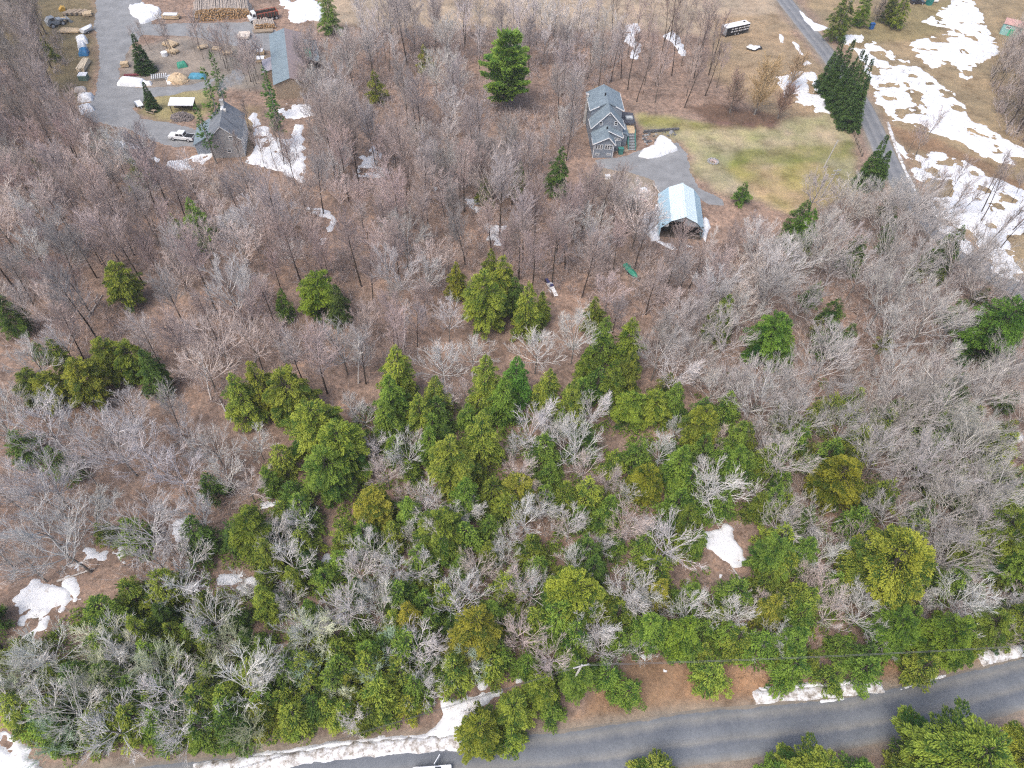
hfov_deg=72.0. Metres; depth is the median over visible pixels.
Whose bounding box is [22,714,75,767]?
bare tree
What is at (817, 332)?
bare tree
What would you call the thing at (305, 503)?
young hemlock
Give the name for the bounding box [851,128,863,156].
rail fence
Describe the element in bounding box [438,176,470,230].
slender tree
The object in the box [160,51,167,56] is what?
drum
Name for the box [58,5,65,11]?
excavator bucket
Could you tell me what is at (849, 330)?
young hemlock
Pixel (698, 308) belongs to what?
slender tree
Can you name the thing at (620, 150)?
waste bin
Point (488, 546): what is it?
hemlock tree
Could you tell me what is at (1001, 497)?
bare tree
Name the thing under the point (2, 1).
slender tree
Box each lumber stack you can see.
[57,27,79,33]
[75,57,90,72]
[82,10,91,16]
[120,61,128,67]
[123,73,138,75]
[161,12,179,19]
[162,40,178,47]
[166,47,179,54]
[197,44,207,49]
[237,31,250,38]
[252,28,272,33]
[255,48,264,54]
[255,56,265,62]
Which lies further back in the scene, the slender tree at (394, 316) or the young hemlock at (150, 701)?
the slender tree at (394, 316)
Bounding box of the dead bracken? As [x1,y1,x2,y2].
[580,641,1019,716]
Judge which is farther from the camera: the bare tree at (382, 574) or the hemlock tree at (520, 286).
the hemlock tree at (520, 286)
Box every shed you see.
[262,28,319,99]
[999,17,1023,35]
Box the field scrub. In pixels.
[691,61,1018,263]
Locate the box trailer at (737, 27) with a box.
[722,20,750,35]
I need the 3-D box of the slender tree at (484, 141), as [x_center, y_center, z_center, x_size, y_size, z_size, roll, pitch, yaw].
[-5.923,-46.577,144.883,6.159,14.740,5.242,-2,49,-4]
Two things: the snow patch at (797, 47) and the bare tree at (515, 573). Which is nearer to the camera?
the bare tree at (515, 573)
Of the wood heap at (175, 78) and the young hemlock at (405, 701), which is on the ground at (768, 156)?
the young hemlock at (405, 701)
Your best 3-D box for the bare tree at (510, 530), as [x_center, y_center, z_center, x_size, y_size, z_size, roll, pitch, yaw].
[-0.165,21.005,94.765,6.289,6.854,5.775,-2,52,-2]
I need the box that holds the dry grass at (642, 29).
[335,0,820,117]
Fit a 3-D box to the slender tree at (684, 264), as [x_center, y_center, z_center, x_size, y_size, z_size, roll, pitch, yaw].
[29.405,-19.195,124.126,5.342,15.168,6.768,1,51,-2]
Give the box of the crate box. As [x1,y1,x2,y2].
[77,72,89,80]
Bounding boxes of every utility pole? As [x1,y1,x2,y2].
[573,663,588,678]
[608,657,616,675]
[820,169,840,197]
[823,140,838,167]
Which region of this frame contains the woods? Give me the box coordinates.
[0,0,1023,256]
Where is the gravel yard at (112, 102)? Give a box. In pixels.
[87,0,275,147]
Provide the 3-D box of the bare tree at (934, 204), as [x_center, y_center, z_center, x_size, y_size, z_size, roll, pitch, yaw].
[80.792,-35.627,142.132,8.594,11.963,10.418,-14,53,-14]
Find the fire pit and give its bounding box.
[707,157,718,164]
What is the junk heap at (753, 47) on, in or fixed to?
on the ground at (768, 156)
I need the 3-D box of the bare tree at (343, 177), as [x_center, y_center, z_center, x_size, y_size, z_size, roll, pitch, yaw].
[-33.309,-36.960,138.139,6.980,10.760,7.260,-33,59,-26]
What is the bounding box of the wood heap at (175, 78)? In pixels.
[167,72,189,84]
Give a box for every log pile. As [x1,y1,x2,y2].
[193,0,251,21]
[253,17,276,28]
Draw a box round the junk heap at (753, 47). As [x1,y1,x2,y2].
[746,44,761,50]
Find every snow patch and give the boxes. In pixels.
[0,731,41,767]
[12,578,79,637]
[61,575,79,601]
[74,546,124,570]
[128,2,161,23]
[166,153,211,170]
[171,516,190,541]
[216,572,256,589]
[245,124,305,181]
[248,112,260,126]
[260,500,277,508]
[277,104,316,118]
[279,0,322,22]
[307,207,336,244]
[321,553,329,563]
[357,146,390,177]
[378,688,502,739]
[466,198,479,212]
[477,676,498,690]
[484,223,506,245]
[624,23,641,58]
[638,135,677,158]
[642,212,659,240]
[656,240,676,249]
[663,31,685,55]
[702,217,710,241]
[702,523,745,567]
[776,72,830,113]
[779,34,783,42]
[792,42,802,54]
[800,11,827,30]
[837,34,1023,164]
[896,142,1023,281]
[909,0,999,79]
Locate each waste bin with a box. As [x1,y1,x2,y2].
[618,147,623,154]
[868,22,875,29]
[925,0,933,5]
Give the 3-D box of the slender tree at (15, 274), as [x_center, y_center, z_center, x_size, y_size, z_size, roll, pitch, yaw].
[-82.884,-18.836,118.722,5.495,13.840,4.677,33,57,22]
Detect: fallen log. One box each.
[56,565,94,581]
[188,574,210,580]
[729,565,741,581]
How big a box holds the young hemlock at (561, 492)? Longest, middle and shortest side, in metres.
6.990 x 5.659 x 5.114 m
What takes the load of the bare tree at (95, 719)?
on the ground at (768, 156)
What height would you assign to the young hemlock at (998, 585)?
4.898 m
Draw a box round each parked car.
[413,754,451,767]
[910,0,925,4]
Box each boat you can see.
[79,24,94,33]
[625,266,639,281]
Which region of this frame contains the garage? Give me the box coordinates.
[657,183,703,239]
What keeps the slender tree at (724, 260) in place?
on the ground at (768, 156)
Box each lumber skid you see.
[62,9,71,15]
[68,9,77,15]
[72,9,82,15]
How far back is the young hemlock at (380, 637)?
85.41 m
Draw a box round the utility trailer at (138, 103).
[133,99,143,107]
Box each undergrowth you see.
[0,7,1023,410]
[0,200,1023,609]
[0,396,1023,767]
[694,372,1019,580]
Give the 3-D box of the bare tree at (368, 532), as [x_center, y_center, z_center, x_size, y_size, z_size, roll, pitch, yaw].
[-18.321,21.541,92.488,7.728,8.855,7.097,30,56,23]
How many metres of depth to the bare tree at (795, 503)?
97.07 m
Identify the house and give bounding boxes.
[193,99,248,158]
[583,84,636,157]
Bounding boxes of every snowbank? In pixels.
[193,735,464,767]
[252,735,384,755]
[314,748,460,761]
[752,681,884,704]
[759,679,854,690]
[820,698,843,702]
[887,122,916,190]
[901,675,945,689]
[977,642,1023,665]
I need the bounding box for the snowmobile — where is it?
[545,278,553,292]
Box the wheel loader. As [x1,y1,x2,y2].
[44,15,72,28]
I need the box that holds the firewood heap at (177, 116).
[170,111,194,122]
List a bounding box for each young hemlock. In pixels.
[0,603,15,638]
[0,648,24,674]
[0,686,24,705]
[0,691,27,738]
[3,428,52,471]
[6,632,54,673]
[9,708,43,748]
[19,696,76,754]
[23,693,56,708]
[25,694,71,740]
[30,157,56,191]
[31,340,57,365]
[40,37,58,62]
[42,445,91,488]
[42,714,90,759]
[43,658,76,692]
[44,727,75,759]
[53,659,101,702]
[69,691,99,720]
[72,713,121,757]
[79,593,144,634]
[79,708,107,748]
[81,626,132,666]
[88,660,151,701]
[92,697,122,741]
[93,523,120,550]
[100,687,135,742]
[109,696,162,756]
[111,516,157,562]
[113,574,154,619]
[114,671,150,703]
[119,709,146,742]
[127,159,152,190]
[134,638,178,677]
[136,687,170,720]
[138,567,191,620]
[138,698,180,752]
[139,685,172,712]
[141,668,176,703]
[144,626,164,642]
[151,730,187,759]
[159,621,183,644]
[161,716,185,751]
[164,645,199,680]
[166,211,187,239]
[168,643,191,669]
[176,621,201,645]
[176,691,185,715]
[177,514,223,570]
[177,682,202,705]
[177,710,225,756]
[178,679,224,735]
[180,617,204,649]
[186,706,218,747]
[192,656,230,686]
[194,630,221,659]
[196,472,233,507]
[196,674,217,702]
[206,676,244,711]
[209,687,258,753]
[209,704,257,757]
[218,519,253,561]
[221,605,255,638]
[231,661,246,678]
[233,650,276,700]
[243,694,285,744]
[244,540,272,570]
[248,686,279,727]
[250,632,276,656]
[253,564,282,590]
[260,678,279,700]
[262,443,300,481]
[265,685,297,724]
[266,653,305,691]
[267,500,298,530]
[275,694,324,740]
[276,716,301,744]
[277,480,310,514]
[277,684,302,707]
[278,492,326,538]
[280,647,304,671]
[282,701,314,742]
[283,627,313,648]
[286,526,327,563]
[286,644,325,691]
[295,549,323,578]
[296,669,325,706]
[300,689,332,732]
[307,567,344,598]
[310,631,336,658]
[313,691,342,729]
[314,664,346,700]
[314,699,342,729]
[317,632,352,668]
[320,652,360,689]
[324,549,352,581]
[328,517,355,556]
[328,697,361,736]
[332,638,360,660]
[335,671,363,702]
[341,520,383,563]
[342,682,363,708]
[345,618,375,642]
[351,650,390,694]
[352,638,387,673]
[353,699,385,738]
[354,647,386,672]
[356,669,399,713]
[364,71,389,104]
[365,519,384,538]
[368,699,401,733]
[371,685,394,717]
[374,631,394,661]
[377,576,418,614]
[378,656,418,701]
[379,520,410,559]
[379,544,402,572]
[380,434,414,471]
[382,652,411,676]
[383,623,431,674]
[384,679,403,712]
[386,498,396,509]
[393,691,427,727]
[395,669,435,715]
[398,459,424,490]
[401,420,414,446]
[402,543,443,582]
[410,587,443,630]
[412,573,435,595]
[414,412,452,449]
[415,44,434,73]
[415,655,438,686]
[418,607,448,644]
[419,394,457,433]
[425,579,464,616]
[427,534,453,575]
[432,650,481,702]
[436,610,458,636]
[444,520,489,560]
[454,402,480,438]
[473,651,508,693]
[476,475,502,519]
[476,512,505,543]
[481,491,517,533]
[483,406,500,428]
[486,639,516,679]
[488,567,528,606]
[499,599,527,640]
[499,724,528,760]
[510,649,542,683]
[511,533,547,568]
[515,604,548,642]
[519,554,551,590]
[521,432,564,476]
[529,583,568,620]
[531,599,576,654]
[532,459,566,490]
[533,704,567,735]
[534,483,564,517]
[541,428,557,450]
[545,619,596,662]
[546,564,563,576]
[549,480,579,520]
[558,444,577,465]
[561,376,595,415]
[563,533,604,580]
[566,504,592,534]
[567,475,603,521]
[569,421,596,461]
[579,448,600,471]
[580,365,613,409]
[582,507,615,541]
[590,656,626,702]
[594,448,626,486]
[595,494,621,527]
[595,597,635,639]
[599,533,627,564]
[601,628,631,661]
[605,585,623,608]
[605,678,646,713]
[617,435,657,476]
[624,554,679,595]
[625,748,677,767]
[627,531,657,572]
[630,757,654,767]
[642,611,673,661]
[646,372,675,399]
[651,487,693,520]
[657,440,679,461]
[660,535,684,564]
[668,402,687,430]
[668,466,704,502]
[671,636,705,671]
[673,396,717,439]
[675,450,695,480]
[686,495,710,522]
[686,655,733,701]
[687,431,714,466]
[691,640,713,662]
[696,617,716,642]
[700,489,735,527]
[701,476,728,508]
[701,604,726,625]
[702,445,731,478]
[704,620,740,661]
[706,574,756,617]
[713,390,741,432]
[713,623,751,666]
[720,450,760,493]
[723,420,757,458]
[730,628,776,671]
[731,181,752,208]
[745,565,779,596]
[749,445,791,488]
[749,521,796,554]
[753,750,786,767]
[758,550,799,592]
[763,472,792,503]
[764,645,812,700]
[765,648,795,679]
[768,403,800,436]
[771,491,794,524]
[775,578,808,612]
[777,421,811,466]
[777,602,816,639]
[788,440,816,472]
[790,239,812,265]
[793,437,845,478]
[794,282,823,313]
[794,391,841,440]
[803,648,820,678]
[806,318,824,336]
[808,663,844,700]
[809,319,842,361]
[813,297,845,329]
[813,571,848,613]
[818,633,853,662]
[823,445,854,468]
[827,386,865,426]
[829,423,876,467]
[830,650,883,699]
[831,235,863,278]
[831,505,875,547]
[838,750,874,767]
[839,323,856,351]
[840,640,879,675]
[849,477,900,524]
[851,236,867,262]
[857,407,900,452]
[871,397,906,423]
[872,329,894,353]
[874,231,893,253]
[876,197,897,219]
[878,515,930,551]
[879,216,897,239]
[880,747,925,767]
[894,648,939,692]
[895,432,941,474]
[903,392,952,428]
[905,499,937,529]
[907,260,928,282]
[907,411,956,462]
[908,467,943,504]
[911,604,923,629]
[923,563,973,607]
[932,527,976,568]
[933,269,946,285]
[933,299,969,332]
[935,372,971,406]
[936,403,985,455]
[937,481,974,517]
[939,457,970,480]
[947,402,973,421]
[947,511,998,546]
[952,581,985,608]
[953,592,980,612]
[970,287,989,307]
[970,431,1016,463]
[972,432,1021,472]
[975,464,1023,504]
[983,567,1009,595]
[986,391,1021,417]
[986,419,1018,444]
[1005,481,1023,502]
[1009,624,1023,652]
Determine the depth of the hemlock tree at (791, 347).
116.59 m
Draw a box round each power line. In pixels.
[239,665,578,767]
[243,668,572,767]
[582,645,1023,664]
[587,646,1023,665]
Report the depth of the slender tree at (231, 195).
132.46 m
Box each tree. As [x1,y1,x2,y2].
[0,0,27,44]
[0,0,27,46]
[0,0,36,55]
[0,27,22,90]
[0,63,30,126]
[0,83,27,137]
[0,84,40,142]
[0,102,21,153]
[0,109,21,168]
[0,134,26,179]
[0,134,32,191]
[0,148,23,210]
[0,148,38,222]
[0,174,38,238]
[0,187,25,254]
[0,234,13,286]
[0,239,33,305]
[0,277,38,336]
[0,279,12,302]
[0,294,33,340]
[0,332,63,377]
[0,380,32,418]
[0,382,75,454]
[0,387,38,445]
[0,431,89,518]
[0,455,29,511]
[0,463,83,533]
[0,490,99,580]
[0,510,17,567]
[0,530,59,587]
[0,633,56,690]
[0,658,49,704]
[0,669,33,722]
[1,40,41,104]
[1,219,60,278]
[1,615,86,693]
[4,57,35,115]
[6,635,51,673]
[7,137,50,188]
[7,181,66,231]
[9,0,51,67]
[10,10,52,81]
[10,80,47,133]
[11,367,41,409]
[13,47,51,116]
[14,0,42,42]
[14,0,46,42]
[15,28,50,91]
[15,115,54,171]
[15,205,51,258]
[16,663,105,747]
[17,52,63,133]
[17,161,41,195]
[17,166,77,245]
[17,258,62,306]
[18,30,59,101]
[19,89,51,144]
[19,273,94,338]
[21,161,67,225]
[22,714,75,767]
[26,138,74,175]
[27,236,58,275]
[28,133,78,178]
[28,369,72,416]
[29,252,99,342]
[31,217,74,273]
[32,251,91,314]
[33,202,90,290]
[33,317,80,356]
[37,85,75,159]
[39,83,102,165]
[40,170,87,230]
[40,479,124,551]
[41,157,87,225]
[43,108,80,164]
[45,337,72,378]
[47,297,92,358]
[49,404,103,459]
[51,402,161,476]
[52,156,90,207]
[53,223,97,278]
[56,441,103,489]
[58,107,102,173]
[60,355,114,413]
[61,616,134,671]
[61,685,160,767]
[62,641,137,694]
[63,203,101,264]
[67,672,112,710]
[70,199,129,269]
[72,192,132,237]
[73,155,115,216]
[73,156,111,200]
[74,132,124,193]
[78,227,111,266]
[80,605,146,664]
[82,121,135,181]
[82,169,134,255]
[88,335,130,388]
[88,483,190,571]
[89,626,158,682]
[91,378,152,428]
[93,210,144,285]
[93,415,140,458]
[95,154,127,205]
[100,124,155,182]
[101,260,147,312]
[105,420,185,487]
[110,643,200,738]
[112,338,158,386]
[113,635,169,695]
[115,215,159,270]
[115,307,161,363]
[117,115,175,205]
[119,142,165,219]
[120,170,160,211]
[120,178,152,227]
[122,614,163,658]
[126,190,178,242]
[127,634,185,690]
[128,530,173,580]
[129,229,165,285]
[131,33,157,76]
[136,349,175,401]
[141,293,197,374]
[141,444,204,495]
[141,555,209,609]
[142,82,161,113]
[142,259,188,332]
[143,304,200,354]
[147,377,191,435]
[149,561,178,583]
[150,603,181,633]
[151,197,177,243]
[151,246,205,303]
[151,694,218,767]
[154,147,207,206]
[156,159,196,221]
[156,214,193,291]
[160,223,199,259]
[160,677,213,725]
[164,215,216,311]
[164,410,205,451]
[166,534,214,578]
[167,335,241,391]
[173,302,255,366]
[173,491,213,532]
[174,586,245,644]
[175,669,197,691]
[178,420,245,468]
[179,212,226,273]
[183,196,220,252]
[187,284,216,338]
[187,641,232,690]
[189,189,229,233]
[191,249,258,332]
[193,103,218,163]
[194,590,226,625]
[198,172,241,214]
[198,352,211,399]
[198,625,226,653]
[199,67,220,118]
[202,447,245,492]
[205,612,257,662]
[205,638,233,660]
[206,220,261,274]
[206,263,233,292]
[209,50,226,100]
[209,206,245,247]
[212,637,280,715]
[214,166,244,221]
[214,201,262,262]
[214,263,244,318]
[216,566,258,605]
[219,701,269,756]
[220,310,284,372]
[220,371,269,431]
[221,463,272,509]
[222,149,263,225]
[225,259,247,307]
[225,284,268,341]
[228,129,245,172]
[228,193,267,248]
[228,505,283,564]
[229,29,254,81]
[229,263,267,307]
[234,421,279,460]
[234,628,261,659]
[236,245,254,289]
[238,97,254,147]
[238,183,290,234]
[244,360,273,419]
[244,643,295,702]
[245,271,275,325]
[247,202,280,267]
[248,29,264,63]
[248,159,288,252]
[250,584,290,629]
[254,510,304,558]
[254,529,317,590]
[254,538,289,580]
[258,466,284,500]
[260,65,280,118]
[261,312,290,361]
[261,363,322,431]
[262,208,303,283]
[262,246,281,290]
[264,83,286,145]
[265,643,316,694]
[267,602,331,669]
[270,165,325,218]
[271,119,284,163]
[271,194,307,237]
[271,324,306,377]
[272,578,307,611]
[274,132,303,183]
[275,288,296,323]
[276,237,305,269]
[278,398,344,461]
[278,498,317,542]
[281,565,309,598]
[285,606,348,659]
[285,652,332,704]
[287,311,340,393]
[290,29,311,79]
[292,206,332,269]
[296,63,321,95]
[296,269,335,323]
[297,20,321,81]
[298,145,334,213]
[299,61,337,94]
[299,193,324,242]
[299,443,357,508]
[299,598,326,632]
[301,117,326,157]
[302,75,344,176]
[304,135,326,190]
[307,84,334,126]
[307,224,338,281]
[308,77,342,121]
[309,315,370,374]
[309,418,373,483]
[310,126,350,177]
[313,36,356,90]
[315,570,375,638]
[316,62,355,113]
[317,0,342,35]
[318,141,351,187]
[320,169,356,213]
[322,589,353,630]
[323,115,358,201]
[323,663,357,699]
[324,284,352,331]
[326,80,358,150]
[326,93,354,156]
[328,200,365,286]
[329,22,361,91]
[333,232,363,268]
[335,107,365,182]
[335,697,369,740]
[336,87,373,154]
[336,542,383,595]
[337,22,366,68]
[340,80,360,131]
[341,391,363,418]
[341,519,403,569]
[342,173,369,227]
[343,298,379,335]
[344,573,397,622]
[345,322,380,384]
[346,576,369,605]
[347,397,377,431]
[348,548,379,573]
[349,169,391,219]
[349,310,375,350]
[350,655,388,690]
[351,199,370,240]
[351,333,363,383]
[353,484,398,534]
[354,218,382,263]
[355,98,387,164]
[356,18,381,87]
[356,101,387,161]
[356,245,383,303]
[358,215,407,279]
[358,570,399,634]
[361,451,405,488]
[363,567,401,605]
[364,186,395,251]
[364,427,393,465]
[366,158,411,239]
[367,241,422,300]
[369,124,400,169]
[370,215,406,290]
[370,425,391,449]
[371,203,433,271]
[371,398,409,455]
[372,286,406,343]
[372,373,411,433]
[373,182,408,217]
[375,0,400,53]
[375,540,427,591]
[376,121,400,166]
[376,344,420,409]
[376,625,412,665]
[378,102,418,194]
[381,424,423,472]
[382,607,401,633]
[383,275,404,319]
[384,0,411,64]
[384,301,409,354]
[384,615,450,672]
[386,0,423,36]
[389,51,411,123]
[391,480,422,512]
[393,600,428,635]
[394,156,416,213]
[394,496,423,533]
[395,663,445,710]
[396,75,424,131]
[400,0,425,43]
[400,117,434,157]
[400,251,444,297]
[400,518,419,545]
[401,64,438,142]
[401,299,410,344]
[402,14,428,53]
[402,545,439,584]
[404,295,431,346]
[404,391,440,448]
[404,427,436,453]
[406,472,448,515]
[407,180,432,250]
[408,153,436,223]
[408,237,454,279]
[408,338,467,385]
[409,137,438,196]
[410,275,434,317]
[412,496,460,541]
[412,505,465,561]
[413,426,436,468]
[414,653,452,690]
[415,138,452,185]
[418,48,456,96]
[418,120,442,156]
[420,167,458,216]
[421,632,447,663]
[422,134,442,187]
[423,375,453,414]
[424,0,443,52]
[424,433,482,501]
[425,125,459,205]
[426,566,487,622]
[428,9,463,53]
[428,48,473,110]
[431,80,466,129]
[431,291,467,341]
[432,234,461,271]
[433,378,462,407]
[434,114,460,157]
[434,643,491,687]
[435,15,456,55]
[435,49,470,121]
[435,562,496,608]
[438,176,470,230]
[438,424,458,462]
[439,43,465,68]
[441,624,477,675]
[443,261,466,301]
[443,476,480,521]
[444,159,477,199]
[445,134,476,162]
[445,150,473,178]
[445,203,474,264]
[447,131,482,211]
[447,375,482,408]
[447,598,508,670]
[448,554,469,581]
[449,333,501,376]
[451,0,474,41]
[451,546,501,586]
[452,496,487,520]
[454,700,505,764]
[457,92,485,142]
[460,268,511,340]
[460,410,505,485]
[461,697,478,716]
[462,86,495,156]
[464,132,534,219]
[464,354,505,417]
[465,126,493,186]
[466,133,495,204]
[467,647,485,673]
[470,127,496,167]
[470,188,498,252]
[474,173,494,205]
[475,540,500,572]
[478,27,531,109]
[480,249,501,281]
[480,599,507,629]
[484,134,507,191]
[484,144,522,234]
[487,375,522,431]
[488,557,542,605]
[489,0,518,37]
[490,19,513,35]
[490,107,522,181]
[490,254,520,316]
[491,534,520,570]
[492,519,531,558]
[492,686,536,734]
[493,471,540,521]
[495,603,552,658]
[497,204,544,279]
[497,221,520,267]
[499,135,527,204]
[502,276,524,320]
[502,356,536,410]
[502,452,538,486]
[503,164,527,210]
[503,184,540,261]
[503,325,566,374]
[505,0,532,30]
[505,429,531,464]
[505,566,551,618]
[508,124,522,170]
[509,161,527,197]
[509,281,545,343]
[509,396,558,449]
[510,19,535,41]
[510,493,548,537]
[514,229,552,285]
[515,471,547,517]
[520,179,536,224]
[521,4,544,69]
[521,125,540,173]
[521,667,560,713]
[522,171,550,248]
[528,368,561,419]
[529,484,563,523]
[530,24,559,64]
[530,291,551,329]
[530,630,575,694]
[531,0,560,36]
[531,410,554,430]
[534,405,567,441]
[536,410,604,470]
[538,202,574,282]
[539,564,602,632]
[542,516,573,542]
[543,146,568,198]
[545,14,567,43]
[547,58,569,118]
[547,104,584,147]
[549,173,586,254]
[549,542,592,575]
[550,202,583,268]
[550,501,592,541]
[551,650,598,705]
[552,408,569,437]
[553,19,579,82]
[553,35,577,96]
[554,379,584,428]
[556,298,611,364]
[557,4,579,29]
[562,104,581,160]
[563,66,588,109]
[564,190,589,242]
[564,218,619,276]
[564,448,604,488]
[572,349,596,387]
[573,158,607,231]
[573,599,621,648]
[575,200,613,251]
[578,389,612,426]
[579,296,606,336]
[579,554,609,585]
[579,620,629,668]
[581,219,613,297]
[584,315,617,370]
[587,32,617,86]
[587,162,611,208]
[587,246,615,290]
[589,531,618,559]
[590,463,624,492]
[592,169,621,228]
[593,264,636,313]
[594,359,628,412]
[595,585,608,620]
[603,164,633,241]
[603,559,655,618]
[605,177,671,248]
[606,291,631,332]
[607,389,646,432]
[607,493,653,541]
[608,21,634,81]
[608,317,647,371]
[609,0,620,41]
[611,215,630,268]
[612,160,634,209]
[613,349,641,395]
[615,480,646,506]
[618,19,628,78]
[618,563,645,588]
[619,190,640,233]
[620,512,659,542]
[620,612,666,661]
[621,178,648,216]
[625,462,662,505]
[627,27,642,89]
[627,630,657,666]
[629,205,662,266]
[630,574,671,618]
[633,323,694,380]
[636,44,656,101]
[637,256,672,314]
[637,578,673,615]
[638,388,672,431]
[641,505,707,571]
[642,429,677,465]
[648,601,677,617]
[651,316,694,359]
[651,514,676,541]
[652,288,701,344]
[653,284,684,313]
[654,303,681,345]
[655,247,678,295]
[657,346,704,388]
[657,614,700,665]
[659,444,694,494]
[660,0,672,51]
[662,0,684,46]
[662,217,703,283]
[663,382,684,424]
[664,7,681,61]
[665,242,698,304]
[666,415,684,438]
[666,582,701,618]
[668,578,719,630]
[671,19,682,75]
[672,502,701,543]
[677,403,720,451]
[680,326,716,358]
[680,529,707,561]
[681,339,728,386]
[682,286,714,342]
[684,46,709,107]
[684,273,717,326]
[687,294,732,331]
[687,364,738,404]
[688,238,716,288]
[690,250,747,319]
[690,453,754,532]
[693,13,714,78]
[693,454,716,481]
[695,226,718,272]
[697,6,718,59]
[698,362,717,391]
[700,294,733,349]
[700,301,760,361]
[703,239,738,311]
[704,246,733,287]
[704,270,736,312]
[704,589,761,634]
[705,41,725,95]
[708,8,733,75]
[708,444,752,497]
[709,363,755,408]
[711,420,748,461]
[714,271,751,308]
[715,346,756,401]
[715,424,736,449]
[717,283,773,337]
[718,280,758,316]
[720,217,748,269]
[721,474,752,500]
[723,66,751,113]
[723,246,767,295]
[728,210,775,252]
[728,355,804,425]
[734,352,805,413]
[739,309,793,367]
[739,490,768,526]
[740,215,786,270]
[740,474,767,496]
[741,231,797,286]
[741,531,795,585]
[742,259,807,318]
[743,234,825,299]
[745,409,790,451]
[746,592,783,632]
[748,50,789,114]
[748,586,771,610]
[750,443,776,481]
[751,262,791,311]
[755,426,826,487]
[756,345,817,402]
[758,482,785,525]
[758,496,808,543]
[760,368,815,423]
[760,617,791,655]
[762,335,794,371]
[764,384,839,440]
[765,625,811,671]
[768,480,806,527]
[769,259,810,294]
[772,78,801,118]
[774,731,843,767]
[776,236,805,287]
[776,591,792,607]
[777,200,811,249]
[778,587,822,625]
[780,273,832,324]
[780,358,816,390]
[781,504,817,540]
[784,560,823,584]
[785,486,841,544]
[786,49,812,84]
[786,208,819,253]
[787,536,820,582]
[788,227,834,281]
[793,330,859,394]
[793,526,823,549]
[795,532,857,574]
[801,165,841,207]
[801,453,864,515]
[801,558,848,612]
[803,207,856,276]
[805,314,872,372]
[811,36,845,88]
[811,396,878,446]
[814,52,843,98]
[814,579,854,631]
[816,214,847,250]
[816,246,852,286]
[817,216,872,270]
[818,202,848,227]
[820,368,871,425]
[821,38,856,98]
[822,0,855,42]
[823,62,855,110]
[828,176,857,204]
[830,54,868,117]
[831,49,864,104]
[832,170,870,221]
[833,58,874,124]
[833,187,873,233]
[833,336,868,369]
[833,515,878,549]
[834,523,938,611]
[835,74,871,134]
[835,247,888,299]
[837,575,892,640]
[838,358,871,395]
[839,567,880,606]
[850,134,888,193]
[850,194,880,225]
[851,0,872,26]
[853,412,932,485]
[854,602,927,662]
[855,381,903,430]
[857,252,950,331]
[858,175,891,204]
[858,186,899,234]
[858,413,920,476]
[858,476,929,530]
[860,264,905,312]
[860,301,931,360]
[860,339,941,406]
[861,596,881,618]
[862,150,891,190]
[862,209,936,277]
[863,347,898,378]
[863,634,897,661]
[864,367,942,440]
[865,393,925,432]
[868,170,919,224]
[868,261,900,291]
[871,0,888,21]
[876,457,931,504]
[877,0,897,24]
[877,241,924,276]
[878,176,944,241]
[879,279,929,328]
[882,225,948,294]
[883,234,910,260]
[886,0,899,15]
[886,0,910,29]
[888,695,1018,767]
[889,417,959,474]
[891,272,978,355]
[891,353,991,421]
[892,375,959,432]
[893,442,933,490]
[895,369,939,407]
[896,183,945,232]
[897,495,970,560]
[898,197,966,265]
[899,425,988,502]
[902,162,950,221]
[904,610,977,673]
[911,463,1005,545]
[913,593,939,618]
[914,351,956,386]
[914,459,962,501]
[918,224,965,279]
[918,585,942,601]
[920,289,955,323]
[922,195,970,244]
[924,295,985,351]
[924,338,961,381]
[924,390,986,442]
[925,336,967,372]
[926,361,998,422]
[926,566,1005,637]
[927,275,964,307]
[928,514,1006,579]
[929,404,1023,484]
[930,214,1001,292]
[937,597,981,631]
[938,459,1023,541]
[942,504,1021,570]
[944,247,997,289]
[945,499,1023,573]
[949,295,1023,374]
[950,444,1023,521]
[955,353,1023,411]
[957,584,1000,619]
[958,249,1023,312]
[959,223,1023,276]
[962,406,1023,462]
[967,635,987,663]
[968,455,1023,499]
[969,719,1023,767]
[970,605,1016,655]
[973,299,1023,360]
[974,344,1023,403]
[976,584,1023,634]
[977,544,1023,599]
[979,326,1023,389]
[981,160,1010,211]
[981,166,1009,220]
[984,256,1023,298]
[986,149,1013,192]
[989,205,1023,242]
[989,599,1023,653]
[992,620,1021,650]
[993,267,1023,312]
[1000,216,1023,247]
[1005,390,1023,424]
[1007,84,1023,125]
[1007,573,1023,601]
[1010,355,1023,389]
[1012,72,1023,112]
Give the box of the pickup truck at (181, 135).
[167,130,194,141]
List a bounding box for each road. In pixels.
[105,657,1023,767]
[777,0,1023,300]
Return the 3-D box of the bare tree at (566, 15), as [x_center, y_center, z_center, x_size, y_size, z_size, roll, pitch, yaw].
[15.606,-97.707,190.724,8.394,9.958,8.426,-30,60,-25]
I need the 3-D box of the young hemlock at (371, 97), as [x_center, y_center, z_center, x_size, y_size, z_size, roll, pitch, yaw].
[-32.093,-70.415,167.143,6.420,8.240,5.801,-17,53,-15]
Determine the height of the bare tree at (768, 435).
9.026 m
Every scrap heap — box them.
[77,92,93,102]
[77,103,94,114]
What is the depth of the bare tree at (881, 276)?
130.20 m
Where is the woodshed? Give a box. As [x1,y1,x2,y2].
[168,97,195,112]
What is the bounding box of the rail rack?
[150,73,166,80]
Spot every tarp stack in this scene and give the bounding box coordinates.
[74,86,86,92]
[76,34,87,44]
[77,41,86,49]
[78,47,89,56]
[117,76,145,86]
[143,80,152,85]
[177,60,187,68]
[188,72,206,79]
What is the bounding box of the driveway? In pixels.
[595,142,723,205]
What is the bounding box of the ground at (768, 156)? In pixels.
[0,0,1023,767]
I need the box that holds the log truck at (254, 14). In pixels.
[247,7,278,23]
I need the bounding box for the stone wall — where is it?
[643,127,679,132]
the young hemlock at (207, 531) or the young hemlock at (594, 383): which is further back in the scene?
the young hemlock at (594, 383)

